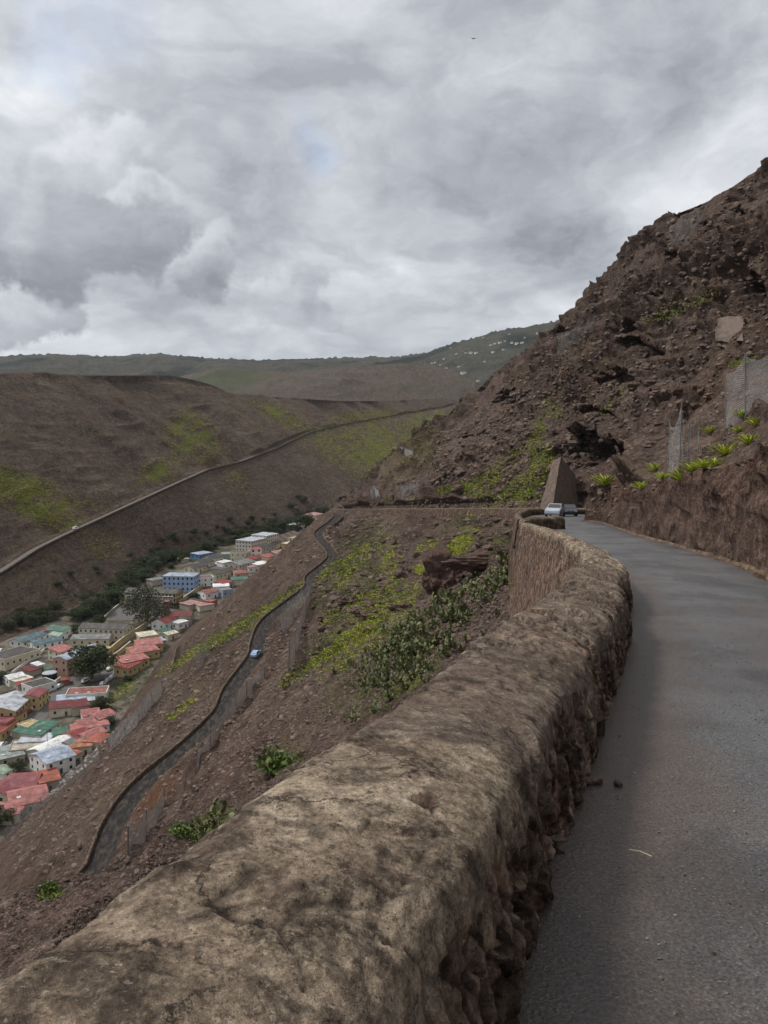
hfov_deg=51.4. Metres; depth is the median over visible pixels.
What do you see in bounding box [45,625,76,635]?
house
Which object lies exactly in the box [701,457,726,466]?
agave
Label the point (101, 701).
tree
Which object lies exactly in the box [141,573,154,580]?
tree
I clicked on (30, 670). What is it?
shed
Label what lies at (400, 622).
prickly pear
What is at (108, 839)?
road
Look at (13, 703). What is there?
house
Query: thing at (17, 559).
road
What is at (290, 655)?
rockfall net
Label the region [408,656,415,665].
prickly pear
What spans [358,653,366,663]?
prickly pear
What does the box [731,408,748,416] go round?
agave
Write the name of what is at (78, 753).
house
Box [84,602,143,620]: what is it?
pavement
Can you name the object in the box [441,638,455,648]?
prickly pear
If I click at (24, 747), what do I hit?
hall
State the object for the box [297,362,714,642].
rubble
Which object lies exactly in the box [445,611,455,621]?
prickly pear
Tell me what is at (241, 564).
warehouse
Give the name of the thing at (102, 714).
house
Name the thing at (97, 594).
tree
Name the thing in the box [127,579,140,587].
tree
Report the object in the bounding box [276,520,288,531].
tree
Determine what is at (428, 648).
prickly pear
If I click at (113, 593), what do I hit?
tree
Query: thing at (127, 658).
house
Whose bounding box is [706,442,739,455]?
agave
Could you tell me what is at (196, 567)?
terraced house
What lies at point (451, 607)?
prickly pear
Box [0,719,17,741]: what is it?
house
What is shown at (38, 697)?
house
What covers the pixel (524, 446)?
rubble
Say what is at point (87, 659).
tree
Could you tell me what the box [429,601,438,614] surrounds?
prickly pear
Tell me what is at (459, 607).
prickly pear
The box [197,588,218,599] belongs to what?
house
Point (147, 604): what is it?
wide tree
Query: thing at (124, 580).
tree
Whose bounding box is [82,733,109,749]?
house
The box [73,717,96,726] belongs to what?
house
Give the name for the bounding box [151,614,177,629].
house
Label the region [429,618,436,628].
prickly pear
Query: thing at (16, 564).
stone wall
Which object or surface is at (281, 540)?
terraced house
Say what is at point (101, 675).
street
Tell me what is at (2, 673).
tree
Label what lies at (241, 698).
rockfall net
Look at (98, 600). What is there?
tree
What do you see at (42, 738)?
shed
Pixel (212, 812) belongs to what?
prickly pear
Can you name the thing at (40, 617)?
tree
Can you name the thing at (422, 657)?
prickly pear
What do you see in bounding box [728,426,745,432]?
agave
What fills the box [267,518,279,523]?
tree
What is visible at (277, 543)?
terraced house
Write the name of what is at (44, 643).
house
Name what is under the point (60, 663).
house
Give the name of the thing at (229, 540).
tree
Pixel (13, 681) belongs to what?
shed
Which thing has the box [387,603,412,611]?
boulder
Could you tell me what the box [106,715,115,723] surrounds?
tree
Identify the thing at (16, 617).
tree
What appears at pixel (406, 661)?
prickly pear
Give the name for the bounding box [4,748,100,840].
rockfall net
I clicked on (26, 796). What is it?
house
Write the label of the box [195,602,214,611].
house
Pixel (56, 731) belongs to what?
shed
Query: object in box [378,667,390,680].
prickly pear
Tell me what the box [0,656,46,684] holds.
street
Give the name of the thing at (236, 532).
tree
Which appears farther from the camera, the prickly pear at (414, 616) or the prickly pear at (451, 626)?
the prickly pear at (414, 616)
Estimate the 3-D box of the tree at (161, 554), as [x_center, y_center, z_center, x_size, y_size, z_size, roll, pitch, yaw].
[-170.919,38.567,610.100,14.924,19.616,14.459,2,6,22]
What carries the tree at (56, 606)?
on the ground at (720, 509)
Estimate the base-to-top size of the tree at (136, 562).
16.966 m
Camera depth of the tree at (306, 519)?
731.36 m
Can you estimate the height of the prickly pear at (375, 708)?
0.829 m
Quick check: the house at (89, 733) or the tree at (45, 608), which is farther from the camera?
the tree at (45, 608)
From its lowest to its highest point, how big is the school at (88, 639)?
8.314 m
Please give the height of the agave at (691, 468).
0.579 m
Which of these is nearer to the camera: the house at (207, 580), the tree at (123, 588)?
the tree at (123, 588)
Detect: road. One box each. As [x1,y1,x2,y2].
[0,456,252,571]
[83,513,340,875]
[518,514,767,1023]
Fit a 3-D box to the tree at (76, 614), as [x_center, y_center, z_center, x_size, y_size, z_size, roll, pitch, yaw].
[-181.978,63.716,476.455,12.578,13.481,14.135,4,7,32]
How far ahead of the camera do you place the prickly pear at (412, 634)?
56.98 m
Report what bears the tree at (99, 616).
on the ground at (70, 621)
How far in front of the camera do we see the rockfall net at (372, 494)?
422.56 m
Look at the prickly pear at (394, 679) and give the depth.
48.41 m
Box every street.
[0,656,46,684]
[3,526,307,744]
[88,668,113,681]
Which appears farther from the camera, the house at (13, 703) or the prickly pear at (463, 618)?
the house at (13, 703)
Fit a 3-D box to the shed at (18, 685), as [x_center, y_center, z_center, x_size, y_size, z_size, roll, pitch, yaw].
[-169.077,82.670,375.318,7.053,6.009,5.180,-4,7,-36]
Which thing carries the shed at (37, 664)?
on the ground at (70, 621)
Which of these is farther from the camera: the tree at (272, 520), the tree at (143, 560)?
the tree at (272, 520)
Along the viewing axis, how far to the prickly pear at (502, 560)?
66.03 m
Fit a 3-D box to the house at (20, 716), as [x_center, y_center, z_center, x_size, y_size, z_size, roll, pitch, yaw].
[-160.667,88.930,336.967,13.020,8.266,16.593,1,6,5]
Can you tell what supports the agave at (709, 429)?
on the ground at (720, 509)
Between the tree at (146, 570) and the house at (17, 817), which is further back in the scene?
the tree at (146, 570)
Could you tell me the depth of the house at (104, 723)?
330.24 m
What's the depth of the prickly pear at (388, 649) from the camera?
65.99 m
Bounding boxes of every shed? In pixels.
[10,675,32,687]
[11,726,24,738]
[15,679,31,690]
[17,732,52,742]
[18,665,42,676]
[30,661,44,671]
[36,627,49,631]
[42,665,52,671]
[51,726,67,737]
[86,696,94,705]
[146,577,162,585]
[160,637,165,646]
[177,557,188,562]
[216,560,231,566]
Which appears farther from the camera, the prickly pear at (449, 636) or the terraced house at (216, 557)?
the terraced house at (216, 557)
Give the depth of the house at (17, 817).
265.36 m
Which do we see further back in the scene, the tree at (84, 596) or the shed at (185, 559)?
the shed at (185, 559)
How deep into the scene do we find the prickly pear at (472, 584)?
60.80 m
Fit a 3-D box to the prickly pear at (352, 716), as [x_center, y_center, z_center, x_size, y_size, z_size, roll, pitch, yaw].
[-1.645,11.560,45.354,0.684,0.880,1.021,1,6,10]
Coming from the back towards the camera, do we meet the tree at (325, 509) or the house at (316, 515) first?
the tree at (325, 509)
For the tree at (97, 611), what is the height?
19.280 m
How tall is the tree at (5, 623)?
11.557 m
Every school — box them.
[70,633,111,646]
[78,622,132,641]
[124,587,182,607]
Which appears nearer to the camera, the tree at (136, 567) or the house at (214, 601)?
the house at (214, 601)
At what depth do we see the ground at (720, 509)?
290.41 m
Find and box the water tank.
[42,670,56,679]
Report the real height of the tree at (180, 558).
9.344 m
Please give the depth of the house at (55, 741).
311.32 m
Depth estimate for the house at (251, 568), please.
586.71 m
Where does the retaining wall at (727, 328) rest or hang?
on the ground at (720, 509)
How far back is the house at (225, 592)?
523.43 m
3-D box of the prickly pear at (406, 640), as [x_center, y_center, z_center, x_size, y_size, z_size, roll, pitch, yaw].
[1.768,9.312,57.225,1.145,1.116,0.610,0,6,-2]
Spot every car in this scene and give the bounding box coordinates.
[81,678,89,682]
[250,650,261,657]
[545,503,564,515]
[561,504,577,515]
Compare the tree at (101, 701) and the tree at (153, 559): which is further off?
the tree at (153, 559)
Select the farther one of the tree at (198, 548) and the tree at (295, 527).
the tree at (295, 527)
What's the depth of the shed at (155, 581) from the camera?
552.12 m
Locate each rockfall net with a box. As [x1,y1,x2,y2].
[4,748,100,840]
[107,678,162,748]
[127,785,164,855]
[195,666,264,774]
[278,574,313,635]
[288,582,311,669]
[370,485,380,499]
[668,402,699,478]
[724,352,767,428]
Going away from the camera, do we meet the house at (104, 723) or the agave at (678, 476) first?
the agave at (678, 476)
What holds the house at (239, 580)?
on the ground at (70, 621)
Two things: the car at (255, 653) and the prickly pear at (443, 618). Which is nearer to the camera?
the prickly pear at (443, 618)
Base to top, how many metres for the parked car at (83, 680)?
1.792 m
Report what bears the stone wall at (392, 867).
on the ground at (720, 509)
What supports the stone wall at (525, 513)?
on the ground at (720, 509)
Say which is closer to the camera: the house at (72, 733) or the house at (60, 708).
the house at (72, 733)
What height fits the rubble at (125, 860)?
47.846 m
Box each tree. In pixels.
[0,619,17,629]
[0,671,9,681]
[0,804,15,826]
[7,758,28,772]
[13,611,27,622]
[18,612,36,624]
[23,614,40,627]
[27,607,45,616]
[37,615,47,622]
[38,605,49,614]
[44,610,58,620]
[46,600,64,611]
[65,607,90,619]
[67,644,119,678]
[70,606,89,615]
[71,624,79,632]
[78,593,89,598]
[82,598,106,615]
[88,597,110,613]
[89,696,115,709]
[91,617,104,622]
[93,592,110,600]
[93,615,105,622]
[99,590,121,604]
[103,580,123,590]
[105,585,123,596]
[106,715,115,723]
[115,578,129,584]
[115,590,124,600]
[117,568,141,583]
[119,584,169,622]
[120,585,133,590]
[122,675,133,680]
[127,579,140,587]
[130,559,143,568]
[130,565,140,569]
[135,557,147,564]
[137,566,156,578]
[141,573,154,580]
[146,556,162,568]
[151,550,170,561]
[166,563,175,567]
[169,549,179,559]
[176,555,184,561]
[177,552,189,557]
[188,592,199,596]
[189,545,204,551]
[197,541,210,550]
[203,542,215,551]
[215,537,227,545]
[224,536,234,543]
[227,535,239,540]
[229,530,241,535]
[255,528,265,532]
[261,526,272,531]
[263,522,274,528]
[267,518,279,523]
[270,521,281,530]
[273,528,281,532]
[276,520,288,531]
[287,523,300,531]
[292,513,314,528]
[319,506,330,512]
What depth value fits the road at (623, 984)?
4.16 m
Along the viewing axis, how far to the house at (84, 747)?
311.35 m
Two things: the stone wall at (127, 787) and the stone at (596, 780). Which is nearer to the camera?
the stone at (596, 780)
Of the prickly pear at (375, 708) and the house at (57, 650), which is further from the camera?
the house at (57, 650)
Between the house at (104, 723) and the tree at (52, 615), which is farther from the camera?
the tree at (52, 615)
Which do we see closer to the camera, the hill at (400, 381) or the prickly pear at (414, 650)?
the prickly pear at (414, 650)
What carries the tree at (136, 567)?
on the ground at (720, 509)
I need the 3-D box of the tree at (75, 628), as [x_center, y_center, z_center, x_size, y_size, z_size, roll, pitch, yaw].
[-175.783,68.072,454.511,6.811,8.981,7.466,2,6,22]
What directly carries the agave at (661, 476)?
on the ground at (720, 509)
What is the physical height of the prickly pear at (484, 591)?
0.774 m
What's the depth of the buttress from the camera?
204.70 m
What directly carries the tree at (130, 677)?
on the ground at (70, 621)
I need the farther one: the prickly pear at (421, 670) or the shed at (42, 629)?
the shed at (42, 629)
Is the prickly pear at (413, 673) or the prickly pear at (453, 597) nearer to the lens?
the prickly pear at (413, 673)
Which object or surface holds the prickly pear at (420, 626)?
on the ground at (720, 509)
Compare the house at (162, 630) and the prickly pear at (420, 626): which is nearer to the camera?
the prickly pear at (420, 626)
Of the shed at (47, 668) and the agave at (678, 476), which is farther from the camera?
the shed at (47, 668)
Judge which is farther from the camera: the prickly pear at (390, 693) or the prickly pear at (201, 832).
the prickly pear at (390, 693)
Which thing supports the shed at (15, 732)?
on the house at (34, 730)
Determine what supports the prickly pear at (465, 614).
on the ground at (720, 509)
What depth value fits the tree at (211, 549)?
649.02 m
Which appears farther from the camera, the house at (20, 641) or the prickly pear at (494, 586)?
the house at (20, 641)
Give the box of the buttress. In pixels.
[540,457,578,508]
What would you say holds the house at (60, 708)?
on the ground at (70, 621)
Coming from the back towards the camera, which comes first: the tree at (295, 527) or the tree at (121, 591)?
the tree at (295, 527)
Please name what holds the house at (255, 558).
on the ground at (70, 621)
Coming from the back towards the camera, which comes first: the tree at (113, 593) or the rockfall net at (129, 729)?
the tree at (113, 593)
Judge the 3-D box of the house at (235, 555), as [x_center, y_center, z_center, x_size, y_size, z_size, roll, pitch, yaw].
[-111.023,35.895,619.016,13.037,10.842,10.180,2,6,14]
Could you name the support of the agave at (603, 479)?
on the ground at (720, 509)
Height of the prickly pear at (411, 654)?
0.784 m
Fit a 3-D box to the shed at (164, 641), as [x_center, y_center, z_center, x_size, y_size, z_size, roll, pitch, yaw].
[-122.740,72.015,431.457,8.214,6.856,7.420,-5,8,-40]
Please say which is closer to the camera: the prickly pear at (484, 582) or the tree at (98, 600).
the prickly pear at (484, 582)
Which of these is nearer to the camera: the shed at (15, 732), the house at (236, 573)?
the shed at (15, 732)
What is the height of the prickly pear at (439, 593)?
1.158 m
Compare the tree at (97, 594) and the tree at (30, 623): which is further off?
the tree at (97, 594)
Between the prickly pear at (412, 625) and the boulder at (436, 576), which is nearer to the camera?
the prickly pear at (412, 625)
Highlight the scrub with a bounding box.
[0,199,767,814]
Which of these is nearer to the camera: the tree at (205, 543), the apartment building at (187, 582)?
the apartment building at (187, 582)
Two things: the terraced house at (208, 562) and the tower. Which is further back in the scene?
the terraced house at (208, 562)
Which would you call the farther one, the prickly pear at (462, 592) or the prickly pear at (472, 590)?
the prickly pear at (462, 592)
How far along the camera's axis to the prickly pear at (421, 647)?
54.11 m
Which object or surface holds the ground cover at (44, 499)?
on the ground at (720, 509)
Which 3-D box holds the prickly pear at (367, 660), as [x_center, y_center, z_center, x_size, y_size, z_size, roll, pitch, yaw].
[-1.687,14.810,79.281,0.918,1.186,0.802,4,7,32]
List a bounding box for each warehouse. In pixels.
[204,567,237,580]
[224,558,254,569]
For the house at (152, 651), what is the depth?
414.14 m
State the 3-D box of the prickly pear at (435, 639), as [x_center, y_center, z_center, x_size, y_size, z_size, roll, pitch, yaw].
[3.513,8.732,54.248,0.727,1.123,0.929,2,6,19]
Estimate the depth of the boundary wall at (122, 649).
422.82 m
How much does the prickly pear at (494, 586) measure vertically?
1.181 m
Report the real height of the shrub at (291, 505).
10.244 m
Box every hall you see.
[0,646,40,670]
[8,739,41,757]
[164,611,194,624]
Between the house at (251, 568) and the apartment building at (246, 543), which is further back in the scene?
the apartment building at (246, 543)
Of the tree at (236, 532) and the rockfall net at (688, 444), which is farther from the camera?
the tree at (236, 532)
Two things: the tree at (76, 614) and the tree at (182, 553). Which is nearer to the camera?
the tree at (76, 614)
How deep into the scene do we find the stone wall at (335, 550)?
370.73 m
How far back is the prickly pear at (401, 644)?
56.63 m
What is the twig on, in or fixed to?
on the road at (623, 984)
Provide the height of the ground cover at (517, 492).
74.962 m
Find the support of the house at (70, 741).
on the ground at (70, 621)
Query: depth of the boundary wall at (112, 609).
493.81 m
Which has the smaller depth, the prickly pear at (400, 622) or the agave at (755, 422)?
the agave at (755, 422)
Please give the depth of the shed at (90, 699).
356.06 m
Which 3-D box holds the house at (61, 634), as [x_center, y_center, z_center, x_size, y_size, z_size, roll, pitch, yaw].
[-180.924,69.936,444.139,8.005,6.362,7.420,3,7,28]
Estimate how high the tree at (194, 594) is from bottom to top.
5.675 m
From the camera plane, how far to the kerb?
26.45 m
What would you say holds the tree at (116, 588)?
on the ground at (70, 621)
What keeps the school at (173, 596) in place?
on the ground at (70, 621)
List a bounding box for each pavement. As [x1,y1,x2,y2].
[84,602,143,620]
[207,564,223,568]
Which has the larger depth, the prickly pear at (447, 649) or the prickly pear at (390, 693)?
the prickly pear at (447, 649)
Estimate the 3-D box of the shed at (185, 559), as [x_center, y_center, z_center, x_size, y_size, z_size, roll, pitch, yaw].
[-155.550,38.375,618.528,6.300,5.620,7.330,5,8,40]
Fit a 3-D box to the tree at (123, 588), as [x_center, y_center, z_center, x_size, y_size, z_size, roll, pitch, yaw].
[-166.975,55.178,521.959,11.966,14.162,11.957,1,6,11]
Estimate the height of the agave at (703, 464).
0.489 m
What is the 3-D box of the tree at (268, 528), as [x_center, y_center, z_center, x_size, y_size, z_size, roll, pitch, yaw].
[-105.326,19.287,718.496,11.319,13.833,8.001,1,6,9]
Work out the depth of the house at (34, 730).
326.59 m
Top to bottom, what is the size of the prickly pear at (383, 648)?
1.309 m
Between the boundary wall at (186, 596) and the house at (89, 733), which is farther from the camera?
the boundary wall at (186, 596)
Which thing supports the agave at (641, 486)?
on the ground at (720, 509)
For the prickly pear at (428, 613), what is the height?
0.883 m
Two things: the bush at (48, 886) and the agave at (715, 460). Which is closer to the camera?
the bush at (48, 886)
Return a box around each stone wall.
[0,405,450,576]
[0,523,632,1023]
[77,512,332,872]
[323,532,336,552]
[341,508,585,518]
[507,508,585,598]
[513,516,565,547]
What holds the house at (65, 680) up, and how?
on the ground at (70, 621)
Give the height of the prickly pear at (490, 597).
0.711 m
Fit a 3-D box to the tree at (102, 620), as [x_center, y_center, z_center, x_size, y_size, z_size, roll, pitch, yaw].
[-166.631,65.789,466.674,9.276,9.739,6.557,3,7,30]
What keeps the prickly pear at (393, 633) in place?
on the ground at (720, 509)
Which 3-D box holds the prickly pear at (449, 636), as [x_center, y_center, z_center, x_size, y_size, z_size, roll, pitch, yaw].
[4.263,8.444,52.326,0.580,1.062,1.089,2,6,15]
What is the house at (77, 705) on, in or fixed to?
on the ground at (70, 621)
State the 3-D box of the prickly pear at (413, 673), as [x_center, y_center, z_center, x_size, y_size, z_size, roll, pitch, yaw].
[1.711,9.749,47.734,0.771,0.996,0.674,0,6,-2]
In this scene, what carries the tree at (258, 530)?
on the ground at (70, 621)
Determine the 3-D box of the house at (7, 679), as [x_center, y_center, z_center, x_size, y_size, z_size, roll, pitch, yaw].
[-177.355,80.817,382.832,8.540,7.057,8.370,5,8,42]
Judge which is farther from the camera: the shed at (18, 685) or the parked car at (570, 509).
the shed at (18, 685)
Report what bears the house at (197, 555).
on the ground at (70, 621)
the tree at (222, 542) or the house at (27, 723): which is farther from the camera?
the tree at (222, 542)
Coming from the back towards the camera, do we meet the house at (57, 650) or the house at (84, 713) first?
the house at (57, 650)
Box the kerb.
[585,520,767,581]
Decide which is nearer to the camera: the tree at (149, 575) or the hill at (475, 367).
the tree at (149, 575)
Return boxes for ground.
[0,157,767,980]
[0,520,304,841]
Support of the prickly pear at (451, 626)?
on the ground at (720, 509)
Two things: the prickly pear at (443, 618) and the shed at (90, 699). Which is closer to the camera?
the prickly pear at (443, 618)
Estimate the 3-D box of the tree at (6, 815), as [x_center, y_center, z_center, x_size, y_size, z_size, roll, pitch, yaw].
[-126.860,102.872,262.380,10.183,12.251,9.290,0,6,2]
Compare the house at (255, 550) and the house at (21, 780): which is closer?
the house at (21, 780)
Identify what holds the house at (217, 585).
on the ground at (70, 621)
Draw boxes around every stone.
[585,775,592,785]
[589,775,602,784]
[613,779,622,786]
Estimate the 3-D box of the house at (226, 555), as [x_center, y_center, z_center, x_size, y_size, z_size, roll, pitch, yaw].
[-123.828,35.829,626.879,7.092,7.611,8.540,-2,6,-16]
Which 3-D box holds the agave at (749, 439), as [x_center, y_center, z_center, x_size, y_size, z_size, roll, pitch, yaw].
[17.961,-3.568,39.152,1.514,0.688,1.556,-5,8,-40]
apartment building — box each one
[163,572,199,591]
[236,536,266,550]
[251,532,278,543]
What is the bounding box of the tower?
[163,600,169,614]
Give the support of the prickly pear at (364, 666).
on the ground at (720, 509)
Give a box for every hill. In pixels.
[0,352,399,376]
[180,363,481,400]
[341,320,560,384]
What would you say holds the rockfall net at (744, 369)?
on the ground at (720, 509)
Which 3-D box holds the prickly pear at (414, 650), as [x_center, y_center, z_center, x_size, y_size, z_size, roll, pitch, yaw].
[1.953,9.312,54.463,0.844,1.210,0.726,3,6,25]
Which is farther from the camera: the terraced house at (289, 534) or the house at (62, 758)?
the terraced house at (289, 534)
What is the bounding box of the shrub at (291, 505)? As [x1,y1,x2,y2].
[287,503,296,508]
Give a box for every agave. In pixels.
[590,474,616,485]
[631,481,650,489]
[644,462,663,470]
[654,472,670,479]
[665,469,681,481]
[679,461,698,472]
[691,458,717,468]
[700,425,716,433]
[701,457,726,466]
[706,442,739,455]
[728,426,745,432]
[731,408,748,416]
[733,433,763,445]
[744,416,758,425]
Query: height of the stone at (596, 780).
0.066 m
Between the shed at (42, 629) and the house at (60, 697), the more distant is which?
the shed at (42, 629)
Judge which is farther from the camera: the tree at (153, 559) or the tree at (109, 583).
the tree at (153, 559)
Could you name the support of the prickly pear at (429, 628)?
on the ground at (720, 509)
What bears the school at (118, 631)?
on the ground at (70, 621)
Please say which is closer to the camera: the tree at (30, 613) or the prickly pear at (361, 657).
the prickly pear at (361, 657)
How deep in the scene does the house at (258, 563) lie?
595.44 m
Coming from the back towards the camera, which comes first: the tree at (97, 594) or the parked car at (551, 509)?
the tree at (97, 594)
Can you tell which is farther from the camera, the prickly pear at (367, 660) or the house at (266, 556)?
the house at (266, 556)
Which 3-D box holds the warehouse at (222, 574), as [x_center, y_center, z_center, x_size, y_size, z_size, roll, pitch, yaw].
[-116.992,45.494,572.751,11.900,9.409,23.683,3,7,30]
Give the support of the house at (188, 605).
on the ground at (70, 621)
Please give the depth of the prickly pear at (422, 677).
43.02 m
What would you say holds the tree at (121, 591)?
on the ground at (70, 621)
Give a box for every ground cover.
[0,398,453,561]
[36,514,512,901]
[382,289,755,504]
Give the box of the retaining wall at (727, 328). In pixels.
[715,316,744,346]
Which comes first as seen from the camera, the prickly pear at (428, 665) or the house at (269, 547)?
the prickly pear at (428, 665)
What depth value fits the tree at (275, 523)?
727.14 m
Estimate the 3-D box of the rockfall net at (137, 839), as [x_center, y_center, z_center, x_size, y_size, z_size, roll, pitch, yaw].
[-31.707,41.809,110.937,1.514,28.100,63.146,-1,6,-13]
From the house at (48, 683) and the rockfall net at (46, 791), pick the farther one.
the house at (48, 683)
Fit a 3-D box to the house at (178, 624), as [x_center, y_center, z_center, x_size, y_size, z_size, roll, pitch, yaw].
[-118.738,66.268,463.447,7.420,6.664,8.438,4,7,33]
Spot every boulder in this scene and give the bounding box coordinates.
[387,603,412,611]
[421,550,464,597]
[439,548,507,571]
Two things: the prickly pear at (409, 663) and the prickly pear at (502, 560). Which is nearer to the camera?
the prickly pear at (409, 663)
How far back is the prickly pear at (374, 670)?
62.05 m
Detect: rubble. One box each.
[0,548,509,978]
[8,178,767,873]
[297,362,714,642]
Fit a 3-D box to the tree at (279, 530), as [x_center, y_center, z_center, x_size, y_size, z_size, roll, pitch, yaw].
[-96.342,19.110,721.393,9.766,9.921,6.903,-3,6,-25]
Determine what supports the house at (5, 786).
on the ground at (70, 621)
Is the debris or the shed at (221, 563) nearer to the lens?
the debris
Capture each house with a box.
[0,690,28,715]
[0,709,27,724]
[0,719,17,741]
[0,743,24,764]
[0,764,13,779]
[0,779,16,801]
[0,802,25,825]
[2,672,25,686]
[5,772,42,787]
[6,783,48,814]
[8,630,49,646]
[17,719,44,727]
[18,719,61,738]
[21,677,56,691]
[22,687,49,710]
[26,734,70,759]
[28,636,63,648]
[28,745,75,773]
[34,767,60,791]
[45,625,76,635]
[47,644,73,660]
[48,631,68,638]
[48,699,71,717]
[53,643,95,675]
[56,694,85,700]
[60,676,69,684]
[60,727,88,738]
[61,737,81,744]
[65,685,108,697]
[67,738,92,755]
[68,698,89,716]
[69,718,109,730]
[71,748,82,763]
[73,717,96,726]
[77,726,108,738]
[80,707,99,718]
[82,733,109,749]
[89,708,116,719]
[105,645,113,653]
[113,660,145,677]
[115,653,149,666]
[125,644,159,659]
[134,637,163,651]
[135,630,158,638]
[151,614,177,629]
[154,627,171,636]
[159,630,178,640]
[172,619,188,629]
[179,600,199,610]
[184,562,206,572]
[190,551,212,559]
[193,558,213,566]
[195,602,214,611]
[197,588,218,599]
[199,575,213,586]
[202,553,222,563]
[202,598,217,605]
[213,579,234,587]
[213,583,229,587]
[216,587,232,597]
[221,552,229,559]
[230,550,250,561]
[230,576,247,585]
[233,570,248,577]
[245,565,261,572]
[246,554,261,561]
[249,545,262,555]
[251,561,265,565]
[258,553,274,560]
[260,543,276,553]
[264,549,280,554]
[271,541,280,548]
[278,536,285,546]
[279,534,288,541]
[283,532,294,536]
[305,512,322,518]
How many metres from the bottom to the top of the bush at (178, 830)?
0.272 m
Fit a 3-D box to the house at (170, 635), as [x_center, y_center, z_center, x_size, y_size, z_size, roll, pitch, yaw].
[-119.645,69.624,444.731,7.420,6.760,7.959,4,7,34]
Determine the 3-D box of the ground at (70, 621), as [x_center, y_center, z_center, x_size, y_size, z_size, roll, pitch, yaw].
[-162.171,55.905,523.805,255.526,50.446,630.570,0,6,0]
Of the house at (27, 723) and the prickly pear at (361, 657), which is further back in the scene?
the house at (27, 723)
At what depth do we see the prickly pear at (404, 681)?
46.81 m
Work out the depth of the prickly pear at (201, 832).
14.92 m
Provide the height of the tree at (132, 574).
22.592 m
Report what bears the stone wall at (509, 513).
on the ground at (720, 509)
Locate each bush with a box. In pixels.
[35,879,60,893]
[169,819,195,837]
[255,743,296,777]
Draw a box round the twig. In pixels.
[629,849,651,856]
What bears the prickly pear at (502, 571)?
on the ground at (720, 509)
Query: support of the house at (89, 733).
on the ground at (70, 621)
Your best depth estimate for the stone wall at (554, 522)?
57.09 m
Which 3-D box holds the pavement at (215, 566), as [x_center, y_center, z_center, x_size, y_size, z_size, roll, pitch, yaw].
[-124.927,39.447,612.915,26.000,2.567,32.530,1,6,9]
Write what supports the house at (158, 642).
on the ground at (70, 621)
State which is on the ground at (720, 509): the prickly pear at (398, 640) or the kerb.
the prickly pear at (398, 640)
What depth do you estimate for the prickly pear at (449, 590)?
72.53 m
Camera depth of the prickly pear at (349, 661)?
82.60 m
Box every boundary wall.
[11,649,44,673]
[104,600,123,616]
[109,617,153,650]
[109,641,130,661]
[183,583,203,600]
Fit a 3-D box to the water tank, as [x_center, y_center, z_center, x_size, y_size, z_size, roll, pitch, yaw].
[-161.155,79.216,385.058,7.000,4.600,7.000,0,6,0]
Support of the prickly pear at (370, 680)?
on the ground at (720, 509)
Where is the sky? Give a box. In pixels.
[0,0,767,359]
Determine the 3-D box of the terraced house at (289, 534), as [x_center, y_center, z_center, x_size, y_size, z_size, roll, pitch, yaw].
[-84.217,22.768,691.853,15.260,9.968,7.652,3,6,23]
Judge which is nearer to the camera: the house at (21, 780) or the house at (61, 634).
the house at (21, 780)
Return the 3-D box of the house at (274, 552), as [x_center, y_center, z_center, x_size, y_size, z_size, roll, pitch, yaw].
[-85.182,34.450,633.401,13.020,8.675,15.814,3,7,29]
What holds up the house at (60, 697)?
on the ground at (70, 621)
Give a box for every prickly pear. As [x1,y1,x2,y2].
[182,816,208,838]
[207,798,234,828]
[346,658,353,665]
[348,707,359,722]
[357,661,369,670]
[357,677,362,687]
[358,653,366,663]
[363,672,375,686]
[364,655,370,664]
[369,700,379,713]
[371,661,379,672]
[377,645,386,655]
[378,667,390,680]
[381,654,391,662]
[382,689,393,696]
[383,643,393,652]
[385,690,392,702]
[389,628,397,641]
[390,669,401,684]
[395,635,403,648]
[396,619,407,630]
[396,656,402,668]
[399,639,406,651]
[399,676,412,689]
[401,635,411,643]
[401,646,412,656]
[401,651,412,661]
[401,659,409,672]
[404,630,418,639]
[406,640,417,654]
[406,649,419,657]
[407,668,415,680]
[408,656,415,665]
[408,661,417,670]
[411,618,419,633]
[413,612,423,620]
[415,622,425,635]
[415,639,430,652]
[416,652,427,666]
[416,664,425,676]
[420,674,430,682]
[422,640,433,655]
[424,662,434,670]
[425,621,431,631]
[426,609,433,618]
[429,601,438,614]
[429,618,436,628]
[430,592,438,603]
[431,632,439,646]
[436,587,444,597]
[436,610,449,622]
[440,595,447,604]
[440,646,452,656]
[441,585,452,592]
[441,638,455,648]
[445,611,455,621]
[445,633,453,646]
[447,603,454,613]
[447,621,462,632]
[450,592,458,603]
[456,584,468,598]
[456,605,469,612]
[456,638,462,650]
[457,600,466,613]
[457,613,466,626]
[458,609,472,619]
[462,632,469,642]
[463,577,474,591]
[471,587,479,596]
[472,578,486,590]
[481,589,487,598]
[482,592,493,601]
[488,573,503,587]
[492,580,500,593]
[497,556,508,566]
[499,565,508,576]
[500,575,508,584]
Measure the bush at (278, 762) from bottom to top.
1.756 m
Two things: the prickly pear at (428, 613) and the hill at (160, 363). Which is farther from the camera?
the hill at (160, 363)
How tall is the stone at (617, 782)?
0.045 m
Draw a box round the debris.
[49,614,198,794]
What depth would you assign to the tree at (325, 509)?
807.78 m
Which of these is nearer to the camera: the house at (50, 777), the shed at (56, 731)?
the house at (50, 777)
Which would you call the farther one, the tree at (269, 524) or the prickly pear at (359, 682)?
the tree at (269, 524)

